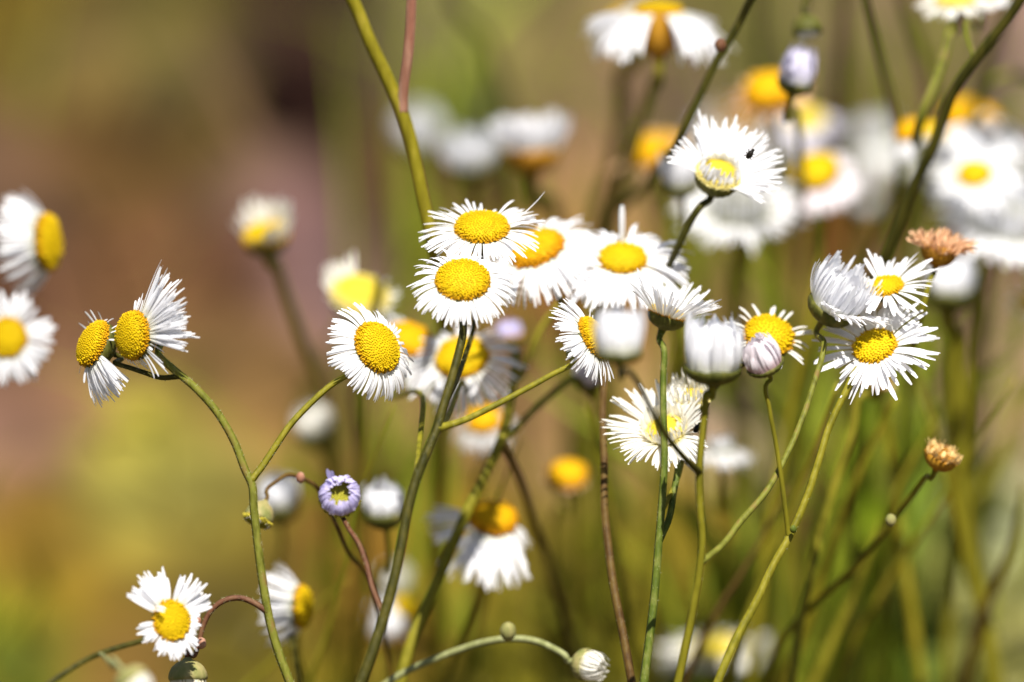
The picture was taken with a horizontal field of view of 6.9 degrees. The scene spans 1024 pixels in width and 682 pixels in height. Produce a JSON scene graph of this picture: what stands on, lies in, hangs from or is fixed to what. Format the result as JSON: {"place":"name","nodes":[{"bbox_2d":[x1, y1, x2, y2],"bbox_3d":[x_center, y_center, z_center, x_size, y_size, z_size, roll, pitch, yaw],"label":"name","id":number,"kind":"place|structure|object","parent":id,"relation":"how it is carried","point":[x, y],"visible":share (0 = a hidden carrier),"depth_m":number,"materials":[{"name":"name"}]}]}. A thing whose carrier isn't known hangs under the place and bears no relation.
{"place":"outdoors","nodes":[
{"label":"outdoors","id":0,"kind":"place"},
{"bbox_2d":[247,42,355,138],"bbox_3d":[-0.040,-0.044,1.620,0.021,0.026,0.018,0,20,0],"label":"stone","id":1,"kind":"object","parent":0,"point":[292,97],"visible":0.71,"depth_m":1.61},
{"bbox_2d":[0,0,1023,681],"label":"ground","id":2,"kind":"structure","parent":0,"point":[100,518],"depth_m":1.53,"materials":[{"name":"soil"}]},
{"bbox_2d":[0,290,56,386],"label":"fleabane plant","id":3,"kind":"object","parent":2,"relation":"on","point":[15,336],"visible":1,"depth_m":1.14,"materials":[{"name":"white plant"}]},
{"bbox_2d":[0,189,63,296],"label":"fleabane plant","id":4,"kind":"object","parent":2,"relation":"on","point":[39,244],"visible":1,"depth_m":1.22,"materials":[{"name":"white plant"}]},
{"bbox_2d":[47,566,211,681],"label":"fleabane plant","id":5,"kind":"object","parent":2,"relation":"on","point":[172,625],"visible":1,"depth_m":1.16,"materials":[{"name":"white plant"}]},
{"bbox_2d":[76,261,413,681],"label":"fleabane plant","id":6,"kind":"object","parent":2,"relation":"on","point":[373,346],"visible":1,"depth_m":1.17,"materials":[{"name":"white plant"}]},
{"bbox_2d":[257,470,302,681],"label":"fleabane plant","id":7,"kind":"object","parent":2,"relation":"on","point":[284,499],"visible":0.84,"depth_m":1.26,"materials":[{"name":"white plant"}]},
{"bbox_2d":[257,563,312,681],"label":"fleabane plant","id":8,"kind":"object","parent":2,"relation":"on","point":[294,606],"visible":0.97,"depth_m":1.21,"materials":[{"name":"white plant"}]},
{"bbox_2d":[231,195,341,681],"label":"fleabane plant","id":9,"kind":"object","parent":2,"relation":"on","point":[266,234],"visible":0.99,"depth_m":1.27,"materials":[{"name":"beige plant"}]},
{"bbox_2d":[278,579,308,681],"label":"stalk","id":10,"kind":"object","parent":2,"relation":"on","point":[304,672],"visible":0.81,"depth_m":1.24,"materials":[{"name":"green plant"}]},
{"bbox_2d":[247,578,348,681],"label":"stalk","id":11,"kind":"object","parent":2,"relation":"on","point":[263,670],"visible":0.66,"depth_m":1.25,"materials":[{"name":"green plant"}]},
{"bbox_2d":[292,401,335,681],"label":"fleabane plant","id":12,"kind":"object","parent":2,"relation":"on","point":[315,428],"visible":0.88,"depth_m":1.28,"materials":[{"name":"beige plant"}]},
{"bbox_2d":[243,472,391,677],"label":"fleabane plant","id":13,"kind":"object","parent":2,"relation":"on","point":[266,514],"visible":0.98,"depth_m":1.19,"materials":[{"name":"green plant"}]},
{"bbox_2d":[306,404,394,681],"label":"stalk","id":14,"kind":"object","parent":2,"relation":"on","point":[312,672],"visible":0.94,"depth_m":1.23,"materials":[{"name":"green plant"}]},
{"bbox_2d":[353,383,366,681],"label":"stalk","id":15,"kind":"object","parent":2,"relation":"on","point":[358,634],"visible":0.81,"depth_m":1.26,"materials":[{"name":"green plant"}]},
{"bbox_2d":[321,251,399,681],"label":"fleabane plant","id":16,"kind":"object","parent":2,"relation":"on","point":[345,290],"visible":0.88,"depth_m":1.24,"materials":[{"name":"beige plant"}]},
{"bbox_2d":[361,475,405,660],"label":"fleabane plant","id":17,"kind":"object","parent":2,"relation":"on","point":[382,508],"visible":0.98,"depth_m":1.21,"materials":[{"name":"white plant"}]},
{"bbox_2d":[367,610,403,674],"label":"fleabane plant","id":18,"kind":"object","parent":2,"relation":"on","point":[399,638],"visible":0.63,"depth_m":1.30,"materials":[{"name":"white plant"}]},
{"bbox_2d":[369,595,419,679],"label":"fleabane plant","id":19,"kind":"object","parent":2,"relation":"on","point":[404,611],"visible":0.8,"depth_m":1.28,"materials":[{"name":"white plant"}]},
{"bbox_2d":[379,564,409,681],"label":"fleabane plant","id":20,"kind":"object","parent":2,"relation":"on","point":[403,585],"visible":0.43,"depth_m":1.33,"materials":[{"name":"beige plant"}]},
{"bbox_2d":[346,0,450,681],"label":"fleabane plant","id":21,"kind":"object","parent":2,"relation":"on","point":[397,95],"visible":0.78,"depth_m":1.20,"materials":[{"name":"green plant"}]},
{"bbox_2d":[395,104,527,486],"bbox_3d":[-0.008,-0.005,1.432,0.023,0.073,0.008,0,20,0],"label":"fleabane plant","id":22,"kind":"object","parent":2,"relation":"on","point":[428,130],"visible":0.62,"depth_m":1.42,"materials":[{"name":"white plant"}]},
{"bbox_2d":[318,193,613,681],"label":"fleabane plant","id":23,"kind":"object","parent":2,"relation":"on","point":[462,281],"visible":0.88,"depth_m":1.17,"materials":[{"name":"white plant"}]},
{"bbox_2d":[438,123,511,681],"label":"fleabane plant","id":24,"kind":"object","parent":2,"relation":"on","point":[470,163],"visible":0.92,"depth_m":1.31,"materials":[{"name":"white plant"}]},
{"bbox_2d":[423,499,531,681],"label":"fleabane plant","id":25,"kind":"object","parent":2,"relation":"on","point":[492,525],"visible":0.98,"depth_m":1.22,"materials":[{"name":"white plant"}]},
{"bbox_2d":[442,439,520,681],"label":"stalk","id":26,"kind":"object","parent":2,"relation":"on","point":[451,664],"visible":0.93,"depth_m":1.24,"materials":[{"name":"green plant"}]},
{"bbox_2d":[453,405,516,681],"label":"fleabane plant","id":27,"kind":"object","parent":2,"relation":"on","point":[485,428],"visible":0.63,"depth_m":1.26,"materials":[{"name":"yellow plant"}]},
{"bbox_2d":[450,0,523,468],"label":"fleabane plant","id":28,"kind":"object","parent":2,"relation":"on","point":[469,22],"visible":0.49,"depth_m":1.42,"materials":[{"name":"green plant"}]},
{"bbox_2d":[383,622,609,681],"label":"fleabane plant","id":29,"kind":"object","parent":2,"relation":"on","point":[585,664],"visible":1,"depth_m":1.19,"materials":[{"name":"green plant"}]},
{"bbox_2d":[395,301,600,681],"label":"fleabane plant","id":30,"kind":"object","parent":2,"relation":"on","point":[508,330],"visible":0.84,"depth_m":1.22,"materials":[{"name":"green plant"}]},
{"bbox_2d":[0,1,1023,681],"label":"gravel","id":31,"kind":"structure","parent":2,"relation":"on","point":[100,233],"depth_m":1.55,"materials":[{"name":"stone"}]},
{"bbox_2d":[488,109,577,643],"bbox_3d":[0.003,0.013,1.329,0.013,0.123,0.071,0,20,1],"label":"fleabane plant","id":32,"kind":"object","parent":2,"relation":"on","point":[531,151],"visible":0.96,"depth_m":1.28,"materials":[{"name":"white plant"}]},
{"bbox_2d":[43,0,1023,681],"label":"tall grass","id":33,"kind":"structure","parent":2,"relation":"on","point":[407,258],"depth_m":1.41,"materials":[{"name":"green plant"}]},
{"bbox_2d":[543,459,591,681],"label":"fleabane plant","id":34,"kind":"object","parent":2,"relation":"on","point":[568,478],"visible":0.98,"depth_m":1.25,"materials":[{"name":"yellow plant"}]},
{"bbox_2d":[486,205,693,681],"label":"fleabane plant","id":35,"kind":"object","parent":2,"relation":"on","point":[618,259],"visible":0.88,"depth_m":1.20,"materials":[{"name":"white plant"}]},
{"bbox_2d":[584,404,641,681],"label":"stalk","id":36,"kind":"object","parent":2,"relation":"on","point":[631,630],"visible":0.85,"depth_m":1.25,"materials":[{"name":"green plant"}]},
{"bbox_2d":[585,2,645,635],"bbox_3d":[0.017,0.004,1.334,0.010,0.138,0.069,0,20,0],"label":"fleabane plant","id":37,"kind":"object","parent":2,"relation":"on","point":[624,70],"visible":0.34,"depth_m":1.35,"materials":[{"name":"green plant"}]},
{"bbox_2d":[611,128,673,630],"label":"fleabane plant","id":38,"kind":"object","parent":2,"relation":"on","point":[648,156],"visible":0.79,"depth_m":1.30,"materials":[{"name":"beige plant"}]},
{"bbox_2d":[581,1,736,681],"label":"fleabane plant","id":39,"kind":"object","parent":2,"relation":"on","point":[657,30],"visible":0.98,"depth_m":1.24,"materials":[{"name":"white plant"}]},
{"bbox_2d":[601,268,721,681],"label":"fleabane plant","id":40,"kind":"object","parent":2,"relation":"on","point":[667,311],"visible":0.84,"depth_m":1.18,"materials":[{"name":"white plant"}]},
{"bbox_2d":[649,129,688,681],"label":"fleabane plant","id":41,"kind":"object","parent":2,"relation":"on","point":[671,138],"visible":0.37,"depth_m":1.33,"materials":[{"name":"green plant"}]},
{"bbox_2d":[642,145,698,656],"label":"fleabane plant","id":42,"kind":"object","parent":2,"relation":"on","point":[679,182],"visible":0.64,"depth_m":1.24,"materials":[{"name":"white plant"}]},
{"bbox_2d":[599,0,754,681],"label":"fleabane plant","id":43,"kind":"object","parent":2,"relation":"on","point":[722,45],"visible":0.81,"depth_m":1.26,"materials":[{"name":"green plant"}]},
{"bbox_2d":[654,626,770,679],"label":"fleabane plant","id":44,"kind":"object","parent":2,"relation":"on","point":[712,654],"visible":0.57,"depth_m":1.30,"materials":[{"name":"beige plant"}]},
{"bbox_2d":[662,109,785,627],"bbox_3d":[0.030,0.015,1.272,0.017,0.143,0.139,0,20,0],"label":"fleabane plant","id":45,"kind":"object","parent":2,"relation":"on","point":[721,163],"visible":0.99,"depth_m":1.19,"materials":[{"name":"white plant"}]},
{"bbox_2d":[693,434,756,604],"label":"fleabane plant","id":46,"kind":"object","parent":2,"relation":"on","point":[721,455],"visible":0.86,"depth_m":1.25,"materials":[{"name":"white plant"}]},
{"bbox_2d":[683,487,788,681],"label":"stalk","id":47,"kind":"object","parent":2,"relation":"on","point":[703,640],"visible":0.94,"depth_m":1.23,"materials":[{"name":"green plant"}]},
{"bbox_2d":[668,170,808,681],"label":"fleabane plant","id":48,"kind":"object","parent":2,"relation":"on","point":[741,220],"visible":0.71,"depth_m":1.27,"materials":[{"name":"white plant"}]},
{"bbox_2d":[593,250,893,681],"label":"fleabane plant","id":49,"kind":"object","parent":2,"relation":"on","point":[838,297],"visible":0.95,"depth_m":1.16,"materials":[{"name":"white plant"}]},
{"bbox_2d":[690,422,699,433],"bbox_3d":[0.025,0.012,1.169,0.001,0.002,0.001,29,17,-10],"label":"beetle","id":50,"kind":"object","parent":49,"relation":"on","point":[695,429],"visible":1,"depth_m":1.17},
{"bbox_2d":[692,102,827,467],"bbox_3d":[0.042,-0.007,1.447,0.019,0.065,0.032,-7,21,-20],"label":"fleabane plant","id":51,"kind":"object","parent":2,"relation":"on","point":[742,121],"visible":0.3,"depth_m":1.44,"materials":[{"name":"white plant"}]},
{"bbox_2d":[727,70,816,542],"bbox_3d":[0.039,0.012,1.345,0.014,0.147,0.114,0,20,0],"label":"fleabane plant","id":52,"kind":"object","parent":2,"relation":"on","point":[764,95],"visible":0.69,"depth_m":1.28,"materials":[{"name":"green plant"}]},
{"bbox_2d":[723,382,838,681],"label":"stalk","id":53,"kind":"object","parent":2,"relation":"on","point":[734,662],"visible":0.75,"depth_m":1.22,"materials":[{"name":"green plant"}]},
{"bbox_2d":[746,243,823,681],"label":"stalk","id":54,"kind":"object","parent":2,"relation":"on","point":[754,646],"visible":0.66,"depth_m":1.26,"materials":[{"name":"green plant"}]},
{"bbox_2d":[754,0,822,494],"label":"fleabane plant","id":55,"kind":"object","parent":2,"relation":"on","point":[807,23],"visible":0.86,"depth_m":1.38,"materials":[{"name":"green plant"}]},
{"bbox_2d":[777,42,817,562],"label":"fleabane plant","id":56,"kind":"object","parent":2,"relation":"on","point":[798,70],"visible":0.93,"depth_m":1.22,"materials":[{"name":"purple plant"}]},
{"bbox_2d":[765,106,848,681],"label":"fleabane plant","id":57,"kind":"object","parent":2,"relation":"on","point":[814,122],"visible":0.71,"depth_m":1.33,"materials":[{"name":"white plant"}]},
{"bbox_2d":[765,151,864,681],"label":"fleabane plant","id":58,"kind":"object","parent":2,"relation":"on","point":[825,174],"visible":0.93,"depth_m":1.27,"materials":[{"name":"white plant"}]},
{"bbox_2d":[764,187,879,681],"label":"fleabane plant","id":59,"kind":"object","parent":2,"relation":"on","point":[866,206],"visible":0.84,"depth_m":1.36,"materials":[{"name":"green plant"}]},
{"bbox_2d":[713,249,939,681],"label":"fleabane plant","id":60,"kind":"object","parent":2,"relation":"on","point":[876,352],"visible":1,"depth_m":1.18,"materials":[{"name":"white plant"}]},
{"bbox_2d":[778,395,898,681],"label":"stalk","id":61,"kind":"object","parent":2,"relation":"on","point":[822,578],"visible":0.86,"depth_m":1.24,"materials":[{"name":"green plant"}]},
{"bbox_2d":[787,380,895,681],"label":"flower stem","id":62,"kind":"object","parent":2,"relation":"on","point":[814,559],"visible":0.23,"depth_m":1.22,"materials":[{"name":"green plant"}]},
{"bbox_2d":[837,0,858,467],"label":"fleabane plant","id":63,"kind":"object","parent":2,"relation":"on","point":[843,59],"visible":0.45,"depth_m":1.35,"materials":[{"name":"green plant"}]},
{"bbox_2d":[763,437,962,681],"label":"fleabane plant","id":64,"kind":"object","parent":2,"relation":"on","point":[940,457],"visible":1,"depth_m":1.20,"materials":[{"name":"green plant"}]},
{"bbox_2d":[810,417,937,681],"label":"stalk","id":65,"kind":"object","parent":2,"relation":"on","point":[829,650],"visible":0.89,"depth_m":1.25,"materials":[{"name":"green plant"}]},
{"bbox_2d":[856,0,903,533],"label":"fleabane plant","id":66,"kind":"object","parent":2,"relation":"on","point":[883,226],"visible":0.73,"depth_m":1.26,"materials":[{"name":"green plant"}]},
{"bbox_2d":[850,109,951,475],"bbox_3d":[0.066,-0.001,1.412,0.026,0.078,0.014,0,20,0],"label":"fleabane plant","id":67,"kind":"object","parent":2,"relation":"on","point":[875,148],"visible":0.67,"depth_m":1.40,"materials":[{"name":"white plant"}]},
{"bbox_2d":[878,391,926,681],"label":"stalk","id":68,"kind":"object","parent":2,"relation":"on","point":[918,660],"visible":0.61,"depth_m":1.27,"materials":[{"name":"green plant"}]},
{"bbox_2d":[830,378,1015,681],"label":"stalk","id":69,"kind":"object","parent":2,"relation":"on","point":[844,660],"visible":1,"depth_m":1.25,"materials":[{"name":"green plant"}]},
{"bbox_2d":[867,227,979,681],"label":"fleabane plant","id":70,"kind":"object","parent":2,"relation":"on","point":[943,249],"visible":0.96,"depth_m":1.24,"materials":[{"name":"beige plant"}]},
{"bbox_2d":[900,0,948,613],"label":"fleabane plant","id":71,"kind":"object","parent":2,"relation":"on","point":[916,35],"visible":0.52,"depth_m":1.36,"materials":[{"name":"green plant"}]},
{"bbox_2d":[885,118,966,634],"bbox_3d":[0.061,0.014,1.319,0.012,0.129,0.090,0,20,0],"label":"fleabane plant","id":72,"kind":"object","parent":2,"relation":"on","point":[902,134],"visible":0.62,"depth_m":1.26,"materials":[{"name":"white plant"}]},
{"bbox_2d":[848,0,1023,681],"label":"fleabane plant","id":73,"kind":"object","parent":2,"relation":"on","point":[955,11],"visible":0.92,"depth_m":1.22,"materials":[{"name":"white plant"}]},
{"bbox_2d":[913,368,972,605],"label":"stalk","id":74,"kind":"object","parent":2,"relation":"on","point":[956,514],"visible":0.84,"depth_m":1.26,"materials":[{"name":"green plant"}]},
{"bbox_2d":[882,0,1023,681],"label":"fleabane plant","id":75,"kind":"object","parent":2,"relation":"on","point":[989,78],"visible":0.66,"depth_m":1.32,"materials":[{"name":"green plant"}]},
{"bbox_2d":[921,254,1003,681],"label":"fleabane plant","id":76,"kind":"object","parent":2,"relation":"on","point":[953,292],"visible":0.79,"depth_m":1.26,"materials":[{"name":"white plant"}]},
{"bbox_2d":[921,144,1023,681],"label":"fleabane plant","id":77,"kind":"object","parent":2,"relation":"on","point":[974,175],"visible":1,"depth_m":1.27,"materials":[{"name":"white plant"}]},
{"bbox_2d":[925,175,1023,587],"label":"fleabane plant","id":78,"kind":"object","parent":2,"relation":"on","point":[996,234],"visible":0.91,"depth_m":1.28,"materials":[{"name":"white plant"}]},
{"bbox_2d":[940,97,1023,537],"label":"fleabane plant","id":79,"kind":"object","parent":2,"relation":"on","point":[987,127],"visible":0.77,"depth_m":1.30,"materials":[{"name":"white plant"}]},
{"bbox_2d":[959,486,1023,681],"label":"stalk","id":80,"kind":"object","parent":2,"relation":"on","point":[968,666],"visible":1,"depth_m":1.27,"materials":[{"name":"green plant"}]},
{"bbox_2d":[1004,291,1023,314],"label":"fleabane plant","id":81,"kind":"object","parent":2,"relation":"on","point":[1020,303],"visible":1,"depth_m":1.27,"materials":[{"name":"white plant"}]},
{"bbox_2d":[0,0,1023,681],"bbox_3d":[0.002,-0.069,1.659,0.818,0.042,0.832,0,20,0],"label":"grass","id":82,"kind":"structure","parent":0,"point":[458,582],"depth_m":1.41,"materials":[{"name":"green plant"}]},
{"bbox_2d":[744,148,755,159],"bbox_3d":[0.033,-0.026,1.179,0.001,0.002,0.001,32,17,-11],"label":"beetle","id":83,"kind":"object","parent":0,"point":[749,154],"visible":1,"depth_m":1.18},
{"bbox_2d":[940,394,1023,681],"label":"plant stem","id":84,"kind":"object","parent":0,"point":[978,492],"visible":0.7,"depth_m":1.32,"materials":[{"name":"green plant"}]}
]}

